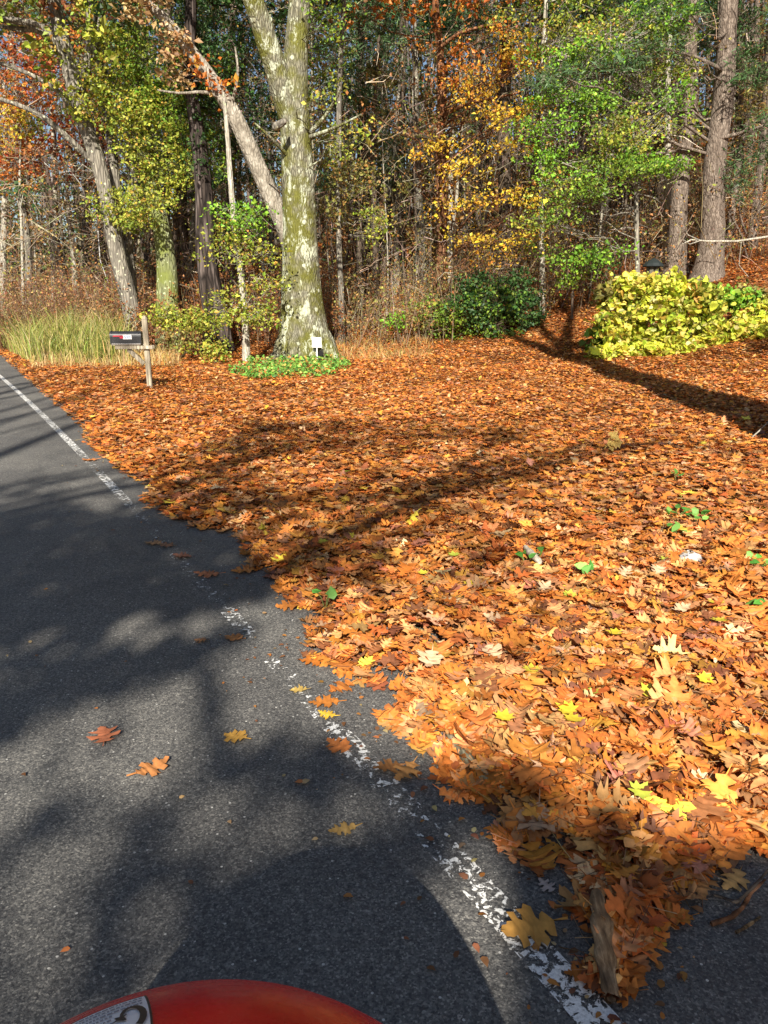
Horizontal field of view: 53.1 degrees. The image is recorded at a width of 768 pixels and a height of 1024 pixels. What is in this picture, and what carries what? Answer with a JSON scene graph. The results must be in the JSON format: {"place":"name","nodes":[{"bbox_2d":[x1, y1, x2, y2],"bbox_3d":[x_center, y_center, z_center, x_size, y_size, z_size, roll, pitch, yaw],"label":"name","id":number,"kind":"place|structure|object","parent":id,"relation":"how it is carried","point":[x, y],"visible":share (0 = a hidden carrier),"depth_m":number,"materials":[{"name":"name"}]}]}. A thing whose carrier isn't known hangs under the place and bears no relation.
{"place":"outdoors","nodes":[
{"label":"outdoors","id":0,"kind":"place"},
{"bbox_2d":[60,979,381,1023],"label":"ride on machine","id":1,"kind":"object","parent":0,"point":[227,1001],"visible":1,"depth_m":0.82,"materials":[{"name":"red paint"}]},
{"bbox_2d":[0,355,767,1023],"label":"road","id":2,"kind":"structure","parent":0,"point":[104,859],"depth_m":2.44,"materials":[{"name":"grey asphalt"}]},
{"bbox_2d":[86,726,120,744],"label":"fallen leaf","id":3,"kind":"object","parent":2,"relation":"on","point":[103,733],"visible":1,"depth_m":2.90,"materials":[{"name":"brown plant"}]},
{"bbox_2d":[126,756,168,775],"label":"fallen leaf","id":4,"kind":"object","parent":2,"relation":"on","point":[147,767],"visible":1,"depth_m":2.70,"materials":[{"name":"orange plant"}]},
{"bbox_2d":[224,729,250,742],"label":"fallen leaf","id":5,"kind":"object","parent":2,"relation":"on","point":[235,737],"visible":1,"depth_m":2.89,"materials":[{"name":"brown plant"}]},
{"bbox_2d":[0,375,620,1023],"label":"road edge line","id":6,"kind":"object","parent":2,"relation":"on","point":[584,1015],"visible":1,"depth_m":1.99,"materials":[{"name":"white paint"}]},
{"bbox_2d":[326,737,351,752],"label":"fallen leaf","id":7,"kind":"object","parent":6,"relation":"on","point":[343,745],"visible":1,"depth_m":2.83,"materials":[{"name":"orange plant"}]},
{"bbox_2d":[501,903,567,950],"bbox_3d":[0.385,1.080,2.010,0.138,0.028,0.152,11,19,35],"label":"fallen leaf","id":8,"kind":"object","parent":6,"relation":"on","point":[532,925],"visible":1,"depth_m":2.00,"materials":[{"name":"brown plant"}]},
{"bbox_2d":[308,694,345,707],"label":"fallen leaf","id":9,"kind":"object","parent":2,"relation":"on","point":[327,701],"visible":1,"depth_m":3.14,"materials":[{"name":"orange plant"}]},
{"bbox_2d":[328,821,361,834],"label":"fallen leaf","id":10,"kind":"object","parent":2,"relation":"on","point":[345,828],"visible":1,"depth_m":2.39,"materials":[{"name":"brown plant"}]},
{"bbox_2d":[373,758,405,772],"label":"fallen leaf","id":11,"kind":"object","parent":2,"relation":"on","point":[389,764],"visible":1,"depth_m":2.71,"materials":[{"name":"brown plant"}]},
{"bbox_2d":[392,756,419,780],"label":"fallen leaf","id":12,"kind":"object","parent":2,"relation":"on","point":[409,767],"visible":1,"depth_m":2.67,"materials":[{"name":"brown plant"}]},
{"bbox_2d":[719,865,749,891],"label":"fallen leaf","id":13,"kind":"object","parent":2,"relation":"on","point":[732,880],"visible":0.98,"depth_m":2.17,"materials":[{"name":"brown plant"}]},
{"bbox_2d":[710,879,765,926],"bbox_3d":[0.971,1.062,2.079,0.256,0.027,0.032,-10,18,-32],"label":"curved twig","id":14,"kind":"object","parent":2,"relation":"on","point":[734,914],"visible":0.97,"depth_m":2.04,"materials":[{"name":"brown wood"}]},
{"bbox_2d":[714,869,767,903],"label":"forked twig","id":15,"kind":"object","parent":2,"relation":"on","point":[746,893],"visible":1,"depth_m":2.09,"materials":[{"name":"brown wood"}]},
{"bbox_2d":[0,0,767,244],"label":"sky","id":16,"kind":"structure","parent":0,"point":[47,127],"materials":[{"name":"white"}]},
{"bbox_2d":[0,109,767,1023],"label":"ground","id":17,"kind":"structure","parent":0,"point":[576,319],"depth_m":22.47,"materials":[{"name":"brown plant"}]},
{"bbox_2d":[0,72,19,319],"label":"bare tree","id":18,"kind":"object","parent":17,"relation":"on","point":[3,246],"visible":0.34,"depth_m":29.37,"materials":[{"name":"grey plant"}]},
{"bbox_2d":[0,96,56,317],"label":"yellow green sapling","id":19,"kind":"object","parent":17,"relation":"on","point":[21,135],"visible":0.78,"depth_m":26.55,"materials":[{"name":"green plant"}]},
{"bbox_2d":[11,159,51,288],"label":"bare tree","id":20,"kind":"object","parent":17,"relation":"on","point":[34,255],"visible":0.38,"depth_m":33.18,"materials":[{"name":"brown plant"}]},
{"bbox_2d":[37,90,74,308],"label":"bare tree","id":21,"kind":"object","parent":17,"relation":"on","point":[54,239],"visible":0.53,"depth_m":31.03,"materials":[{"name":"brown plant"}]},
{"bbox_2d":[0,0,118,314],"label":"red oak tree","id":22,"kind":"object","parent":17,"relation":"on","point":[13,60],"visible":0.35,"depth_m":27.70,"materials":[{"name":"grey plant"}]},
{"bbox_2d":[47,159,94,318],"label":"bare tree","id":23,"kind":"object","parent":17,"relation":"on","point":[68,222],"visible":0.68,"depth_m":31.32,"materials":[{"name":"brown plant"}]},
{"bbox_2d":[0,0,143,350],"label":"grey tree","id":24,"kind":"object","parent":17,"relation":"on","point":[93,155],"visible":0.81,"depth_m":21.62,"materials":[{"name":"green plant"}]},
{"bbox_2d":[68,149,106,298],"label":"bare tree","id":25,"kind":"object","parent":17,"relation":"on","point":[94,185],"visible":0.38,"depth_m":31.86,"materials":[{"name":"brown plant"}]},
{"bbox_2d":[0,0,181,297],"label":"forked grey tree","id":26,"kind":"object","parent":17,"relation":"on","point":[104,87],"visible":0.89,"depth_m":21.23,"materials":[{"name":"green plant"}]},
{"bbox_2d":[0,298,182,367],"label":"roadside grass","id":27,"kind":"structure","parent":17,"relation":"on","point":[66,343],"depth_m":20.14,"materials":[{"name":"yellow plant"}]},
{"bbox_2d":[0,0,245,350],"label":"mossy tree","id":28,"kind":"object","parent":17,"relation":"on","point":[166,263],"visible":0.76,"depth_m":21.77,"materials":[{"name":"green plant"}]},
{"bbox_2d":[0,251,248,352],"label":"roadside brush","id":29,"kind":"object","parent":17,"relation":"on","point":[143,304],"visible":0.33,"depth_m":24.24,"materials":[{"name":"brown plant"}]},
{"bbox_2d":[23,0,226,302],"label":"evergreen tree","id":30,"kind":"object","parent":17,"relation":"on","point":[101,141],"visible":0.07,"depth_m":34.33,"materials":[{"name":"green plant"}]},
{"bbox_2d":[109,315,154,388],"bbox_3d":[-4.390,-2.736,13.431,0.735,1.355,0.218,-1,16,-4],"label":"mailbox","id":31,"kind":"object","parent":17,"relation":"on","point":[129,340],"visible":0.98,"depth_m":13.31,"materials":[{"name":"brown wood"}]},
{"bbox_2d":[106,0,243,222],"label":"evergreen tree","id":32,"kind":"object","parent":17,"relation":"on","point":[163,155],"visible":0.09,"depth_m":27.50,"materials":[{"name":"green plant"}]},
{"bbox_2d":[170,107,193,294],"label":"bare tree","id":33,"kind":"object","parent":17,"relation":"on","point":[184,231],"visible":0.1,"depth_m":30.77,"materials":[{"name":"brown plant"}]},
{"bbox_2d":[136,302,230,359],"bbox_3d":[-5.487,-4.865,20.695,2.873,1.551,1.963,5,16,18],"label":"green shrub","id":34,"kind":"object","parent":17,"relation":"on","point":[202,325],"visible":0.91,"depth_m":20.77,"materials":[{"name":"green plant"}]},
{"bbox_2d":[173,57,195,300],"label":"bare tree","id":35,"kind":"object","parent":17,"relation":"on","point":[176,237],"visible":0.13,"depth_m":29.61,"materials":[{"name":"brown plant"}]},
{"bbox_2d":[178,145,195,301],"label":"bare tree","id":36,"kind":"object","parent":17,"relation":"on","point":[192,238],"visible":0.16,"depth_m":30.24,"materials":[{"name":"brown plant"}]},
{"bbox_2d":[108,0,282,249],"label":"dead tree","id":37,"kind":"object","parent":17,"relation":"on","point":[254,159],"visible":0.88,"depth_m":19.52,"materials":[{"name":"grey plant"}]},
{"bbox_2d":[79,0,316,353],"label":"shaggy tree","id":38,"kind":"object","parent":17,"relation":"on","point":[208,277],"visible":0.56,"depth_m":21.28,"materials":[{"name":"brown plant"}]},
{"bbox_2d":[197,335,238,364],"bbox_3d":[-4.086,-4.009,19.032,0.992,0.751,0.873,0,16,0],"label":"young shrub","id":39,"kind":"object","parent":17,"relation":"on","point":[219,351],"visible":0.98,"depth_m":18.97,"materials":[{"name":"yellow plant"}]},
{"bbox_2d":[172,0,285,298],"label":"evergreen tree","id":40,"kind":"object","parent":17,"relation":"on","point":[233,141],"visible":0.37,"depth_m":26.00,"materials":[{"name":"green plant"}]},
{"bbox_2d":[215,23,250,282],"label":"bare tree","id":41,"kind":"object","parent":17,"relation":"on","point":[239,195],"visible":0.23,"depth_m":32.48,"materials":[{"name":"brown plant"}]},
{"bbox_2d":[192,92,294,360],"bbox_3d":[-3.414,-6.486,18.431,2.532,6.704,1.776,0,16,0],"label":"slender sapling","id":42,"kind":"object","parent":17,"relation":"on","point":[244,314],"visible":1,"depth_m":18.62,"materials":[{"name":"green plant"}]},
{"bbox_2d":[227,353,351,379],"bbox_3d":[-2.133,-3.508,18.146,2.793,0.253,6.859,0,16,0],"label":"groundcover","id":43,"kind":"object","parent":17,"relation":"on","point":[268,370],"visible":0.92,"depth_m":16.90,"materials":[{"name":"green plant"}]},
{"bbox_2d":[243,0,381,361],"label":"oak tree","id":44,"kind":"object","parent":17,"relation":"on","point":[303,318],"visible":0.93,"depth_m":18.98,"materials":[{"name":"grey plant"}]},
{"bbox_2d":[270,0,407,342],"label":"grey pole tree","id":45,"kind":"object","parent":17,"relation":"on","point":[339,164],"visible":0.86,"depth_m":22.66,"materials":[{"name":"green plant"}]},
{"bbox_2d":[333,70,386,326],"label":"bare tree","id":46,"kind":"object","parent":17,"relation":"on","point":[359,227],"visible":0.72,"depth_m":26.60,"materials":[{"name":"brown plant"}]},
{"bbox_2d":[308,0,412,312],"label":"evergreen tree","id":47,"kind":"object","parent":17,"relation":"on","point":[360,58],"visible":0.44,"depth_m":27.32,"materials":[{"name":"green plant"}]},
{"bbox_2d":[350,54,393,313],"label":"bare tree","id":48,"kind":"object","parent":17,"relation":"on","point":[381,88],"visible":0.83,"depth_m":25.36,"materials":[{"name":"brown plant"}]},
{"bbox_2d":[348,18,402,299],"bbox_3d":[-0.402,-13.478,29.485,2.317,10.688,1.488,0,16,0],"label":"bare tree","id":49,"kind":"object","parent":17,"relation":"on","point":[367,199],"visible":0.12,"depth_m":29.86,"materials":[{"name":"brown plant"}]},
{"bbox_2d":[349,35,408,317],"bbox_3d":[-0.196,-11.337,26.684,1.466,9.326,2.062,-14,21,-41],"label":"bare tree","id":50,"kind":"object","parent":17,"relation":"on","point":[374,67],"visible":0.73,"depth_m":26.48,"materials":[{"name":"brown plant"}]},
{"bbox_2d":[328,330,435,359],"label":"dry grass","id":51,"kind":"structure","parent":17,"relation":"on","point":[357,355],"depth_m":22.39,"materials":[{"name":"beige plant"}]},
{"bbox_2d":[0,0,767,338],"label":"twig tangle","id":52,"kind":"object","parent":17,"relation":"on","point":[414,244],"visible":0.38,"depth_m":25.45,"materials":[{"name":"brown plant"}]},
{"bbox_2d":[0,0,767,313],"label":"woods","id":53,"kind":"object","parent":17,"relation":"on","point":[63,235],"visible":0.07,"depth_m":45.34,"materials":[{"name":"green plant"}]},
{"bbox_2d":[368,1,414,304],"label":"bare tree","id":54,"kind":"object","parent":17,"relation":"on","point":[395,221],"visible":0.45,"depth_m":28.31,"materials":[{"name":"brown plant"}]},
{"bbox_2d":[378,40,410,294],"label":"bare tree","id":55,"kind":"object","parent":17,"relation":"on","point":[391,201],"visible":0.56,"depth_m":29.94,"materials":[{"name":"brown plant"}]},
{"bbox_2d":[366,49,422,294],"bbox_3d":[0.388,-13.095,30.189,2.373,8.963,2.481,0,16,0],"label":"bare tree","id":56,"kind":"object","parent":17,"relation":"on","point":[396,240],"visible":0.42,"depth_m":30.33,"materials":[{"name":"brown plant"}]},
{"bbox_2d":[379,311,409,342],"bbox_3d":[0.281,-5.603,23.393,0.845,1.015,0.833,-8,18,-27],"label":"leafy sprout","id":57,"kind":"object","parent":17,"relation":"on","point":[396,321],"visible":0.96,"depth_m":23.32,"materials":[{"name":"green plant"}]},
{"bbox_2d":[343,0,467,281],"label":"evergreen tree","id":58,"kind":"object","parent":17,"relation":"on","point":[399,53],"visible":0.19,"depth_m":31.13,"materials":[{"name":"green plant"}]},
{"bbox_2d":[386,0,436,316],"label":"bare tree","id":59,"kind":"object","parent":17,"relation":"on","point":[421,98],"visible":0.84,"depth_m":25.55,"materials":[{"name":"brown plant"}]},
{"bbox_2d":[394,8,434,295],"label":"bare tree","id":60,"kind":"object","parent":17,"relation":"on","point":[408,229],"visible":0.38,"depth_m":28.85,"materials":[{"name":"brown plant"}]},
{"bbox_2d":[395,2,442,298],"bbox_3d":[1.171,-13.931,28.237,1.996,11.857,1.413,5,16,17],"label":"bare tree","id":61,"kind":"object","parent":17,"relation":"on","point":[420,207],"visible":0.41,"depth_m":28.64,"materials":[{"name":"grey plant"}]},
{"bbox_2d":[402,130,436,271],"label":"bare tree","id":62,"kind":"object","parent":17,"relation":"on","point":[430,212],"visible":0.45,"depth_m":29.71,"materials":[{"name":"brown plant"}]},
{"bbox_2d":[416,646,444,666],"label":"fallen leaf","id":63,"kind":"object","parent":17,"relation":"on","point":[432,657],"visible":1,"depth_m":3.28,"materials":[{"name":"beige plant"}]},
{"bbox_2d":[378,281,482,340],"bbox_3d":[1.481,-6.311,24.133,3.325,1.802,1.816,0,16,0],"label":"light green shrub","id":64,"kind":"object","parent":17,"relation":"on","point":[456,333],"visible":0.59,"depth_m":24.08,"materials":[{"name":"green plant"}]},
{"bbox_2d":[316,0,556,322],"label":"orange maple","id":65,"kind":"object","parent":17,"relation":"on","point":[440,151],"visible":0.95,"depth_m":22.95,"materials":[{"name":"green plant"}]},
{"bbox_2d":[414,113,474,324],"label":"twin stem tree","id":66,"kind":"object","parent":17,"relation":"on","point":[449,245],"visible":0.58,"depth_m":25.09,"materials":[{"name":"brown plant"}]},
{"bbox_2d":[452,21,470,251],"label":"bare tree","id":67,"kind":"object","parent":17,"relation":"on","point":[463,151],"visible":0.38,"depth_m":34.30,"materials":[{"name":"grey plant"}]},
{"bbox_2d":[398,0,532,235],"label":"evergreen tree","id":68,"kind":"object","parent":17,"relation":"on","point":[479,43],"visible":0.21,"depth_m":33.70,"materials":[{"name":"green plant"}]},
{"bbox_2d":[446,119,497,274],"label":"bare tree","id":69,"kind":"object","parent":17,"relation":"on","point":[464,134],"visible":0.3,"depth_m":29.12,"materials":[{"name":"brown plant"}]},
{"bbox_2d":[398,0,549,285],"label":"dark trunk tree","id":70,"kind":"object","parent":17,"relation":"on","point":[447,24],"visible":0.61,"depth_m":27.21,"materials":[{"name":"brown plant"}]},
{"bbox_2d":[446,733,507,792],"bbox_3d":[0.304,0.871,2.704,0.062,0.053,0.392,-7,17,-25],"label":"mossy stick","id":71,"kind":"object","parent":17,"relation":"on","point":[462,750],"visible":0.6,"depth_m":2.70,"materials":[{"name":"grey wood"}]},
{"bbox_2d":[457,67,496,270],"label":"bare tree","id":72,"kind":"object","parent":17,"relation":"on","point":[478,185],"visible":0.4,"depth_m":30.25,"materials":[{"name":"brown plant"}]},
{"bbox_2d":[191,130,767,347],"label":"wood undergrowth","id":73,"kind":"object","parent":17,"relation":"on","point":[332,319],"visible":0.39,"depth_m":25.44,"materials":[{"name":"brown plant"}]},
{"bbox_2d":[469,46,499,222],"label":"bare tree","id":74,"kind":"object","parent":17,"relation":"on","point":[487,159],"visible":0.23,"depth_m":36.45,"materials":[{"name":"brown plant"}]},
{"bbox_2d":[428,266,550,338],"bbox_3d":[3.181,-6.422,23.567,3.784,2.155,2.070,0,16,0],"label":"evergreen shrub","id":75,"kind":"object","parent":17,"relation":"on","point":[482,312],"visible":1,"depth_m":23.34,"materials":[{"name":"green plant"}]},
{"bbox_2d":[511,50,536,257],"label":"bare tree","id":76,"kind":"object","parent":17,"relation":"on","point":[516,113],"visible":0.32,"depth_m":31.48,"materials":[{"name":"brown plant"}]},
{"bbox_2d":[509,0,558,272],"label":"bare tree","id":77,"kind":"object","parent":17,"relation":"on","point":[545,179],"visible":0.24,"depth_m":27.95,"materials":[{"name":"brown plant"}]},
{"bbox_2d":[525,2,565,218],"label":"bare tree","id":78,"kind":"object","parent":17,"relation":"on","point":[531,174],"visible":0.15,"depth_m":37.42,"materials":[{"name":"brown plant"}]},
{"bbox_2d":[556,74,602,275],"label":"bare tree","id":79,"kind":"object","parent":17,"relation":"on","point":[581,229],"visible":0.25,"depth_m":27.16,"materials":[{"name":"brown plant"}]},
{"bbox_2d":[518,236,644,318],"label":"fern leaf sapling","id":80,"kind":"object","parent":17,"relation":"on","point":[600,256],"visible":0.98,"depth_m":22.87,"materials":[{"name":"green plant"}]},
{"bbox_2d":[553,35,625,299],"bbox_3d":[6.460,-10.598,24.258,1.422,7.739,2.966,-9,18,-28],"label":"bare tree","id":81,"kind":"object","parent":17,"relation":"on","point":[616,225],"visible":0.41,"depth_m":24.27,"materials":[{"name":"brown plant"}]},
{"bbox_2d":[478,0,708,314],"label":"green maple","id":82,"kind":"object","parent":17,"relation":"on","point":[551,159],"visible":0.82,"depth_m":22.07,"materials":[{"name":"green plant"}]},
{"bbox_2d":[530,0,669,247],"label":"evergreen tree","id":83,"kind":"object","parent":17,"relation":"on","point":[583,14],"visible":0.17,"depth_m":29.17,"materials":[{"name":"green plant"}]},
{"bbox_2d":[576,4,624,279],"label":"bare tree","id":84,"kind":"object","parent":17,"relation":"on","point":[601,215],"visible":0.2,"depth_m":26.16,"materials":[{"name":"brown plant"}]},
{"bbox_2d":[589,888,619,1003],"bbox_3d":[0.550,1.085,1.931,0.062,0.072,0.314,3,16,10],"label":"driftwood","id":85,"kind":"object","parent":17,"relation":"on","point":[605,957],"visible":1,"depth_m":1.90,"materials":[{"name":"brown wood"}]},
{"bbox_2d":[503,101,707,276],"bbox_3d":[6.306,-8.380,21.758,5.703,6.046,2.595,0,16,0],"label":"layered sapling","id":86,"kind":"object","parent":17,"relation":"on","point":[635,167],"visible":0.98,"depth_m":21.55,"materials":[{"name":"green plant"}]},
{"bbox_2d":[592,56,627,258],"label":"bare tree","id":87,"kind":"object","parent":17,"relation":"on","point":[610,174],"visible":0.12,"depth_m":28.69,"materials":[{"name":"brown plant"}]},
{"bbox_2d":[603,430,622,452],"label":"fallen leaf","id":88,"kind":"object","parent":17,"relation":"on","point":[615,443],"visible":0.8,"depth_m":7.74,"materials":[{"name":"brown plant"}]},
{"bbox_2d":[602,33,666,259],"bbox_3d":[8.816,-13.044,27.268,1.988,7.970,2.432,0,16,0],"label":"bare tree","id":89,"kind":"object","parent":17,"relation":"on","point":[639,192],"visible":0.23,"depth_m":27.43,"materials":[{"name":"brown plant"}]},
{"bbox_2d":[611,8,663,262],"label":"bare tree","id":90,"kind":"object","parent":17,"relation":"on","point":[619,200],"visible":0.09,"depth_m":27.59,"materials":[{"name":"brown plant"}]},
{"bbox_2d":[628,780,652,798],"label":"fallen leaf","id":91,"kind":"object","parent":17,"relation":"on","point":[637,787],"visible":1,"depth_m":2.41,"materials":[{"name":"yellow plant"}]},
{"bbox_2d":[520,0,767,282],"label":"tall pine","id":92,"kind":"object","parent":17,"relation":"on","point":[720,117],"visible":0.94,"depth_m":22.68,"materials":[{"name":"brown plant"}]},
{"bbox_2d":[583,0,712,277],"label":"pine","id":93,"kind":"object","parent":17,"relation":"on","point":[681,184],"visible":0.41,"depth_m":24.53,"materials":[{"name":"brown plant"}]},
{"bbox_2d":[561,0,744,210],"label":"evergreen tree","id":94,"kind":"object","parent":17,"relation":"on","point":[661,189],"visible":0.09,"depth_m":32.46,"materials":[{"name":"green plant"}]},
{"bbox_2d":[642,258,663,274],"bbox_3d":[7.511,-6.169,21.638,0.600,1.861,0.571,0,16,0],"label":"bird feeder","id":95,"kind":"object","parent":17,"relation":"on","point":[652,265],"visible":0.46,"depth_m":21.32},
{"bbox_2d":[579,265,737,361],"bbox_3d":[6.509,-4.651,18.066,3.688,2.217,2.399,0,16,0],"label":"yellow bush","id":96,"kind":"object","parent":17,"relation":"on","point":[625,328],"visible":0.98,"depth_m":17.83,"materials":[{"name":"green plant"}]},
{"bbox_2d":[621,0,704,264],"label":"bare tree","id":97,"kind":"object","parent":17,"relation":"on","point":[667,191],"visible":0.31,"depth_m":25.60,"materials":[{"name":"grey plant"}]},
{"bbox_2d":[672,0,767,169],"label":"evergreen tree","id":98,"kind":"object","parent":17,"relation":"on","point":[705,45],"visible":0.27,"depth_m":28.96,"materials":[{"name":"green plant"}]},
{"bbox_2d":[682,232,767,275],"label":"bare bough","id":99,"kind":"object","parent":17,"relation":"on","point":[741,241],"visible":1,"depth_m":21.49,"materials":[{"name":"beige plant"}]},
{"bbox_2d":[705,0,767,258],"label":"brown pine","id":100,"kind":"object","parent":17,"relation":"on","point":[762,104],"visible":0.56,"depth_m":24.44,"materials":[{"name":"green plant"}]},
{"bbox_2d":[711,276,767,343],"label":"yellow bush","id":101,"kind":"object","parent":17,"relation":"on","point":[744,323],"visible":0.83,"depth_m":18.28,"materials":[{"name":"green plant"}]},
{"bbox_2d":[729,24,761,212],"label":"bare tree","id":102,"kind":"object","parent":17,"relation":"on","point":[738,106],"visible":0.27,"depth_m":29.75,"materials":[{"name":"brown plant"}]},
{"bbox_2d":[725,36,767,248],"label":"bare tree","id":103,"kind":"object","parent":17,"relation":"on","point":[737,171],"visible":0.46,"depth_m":25.82,"materials":[{"name":"brown plant"}]},
{"bbox_2d":[743,0,767,168],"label":"bare tree","id":104,"kind":"object","parent":17,"relation":"on","point":[758,5],"visible":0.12,"depth_m":35.00,"materials":[{"name":"brown plant"}]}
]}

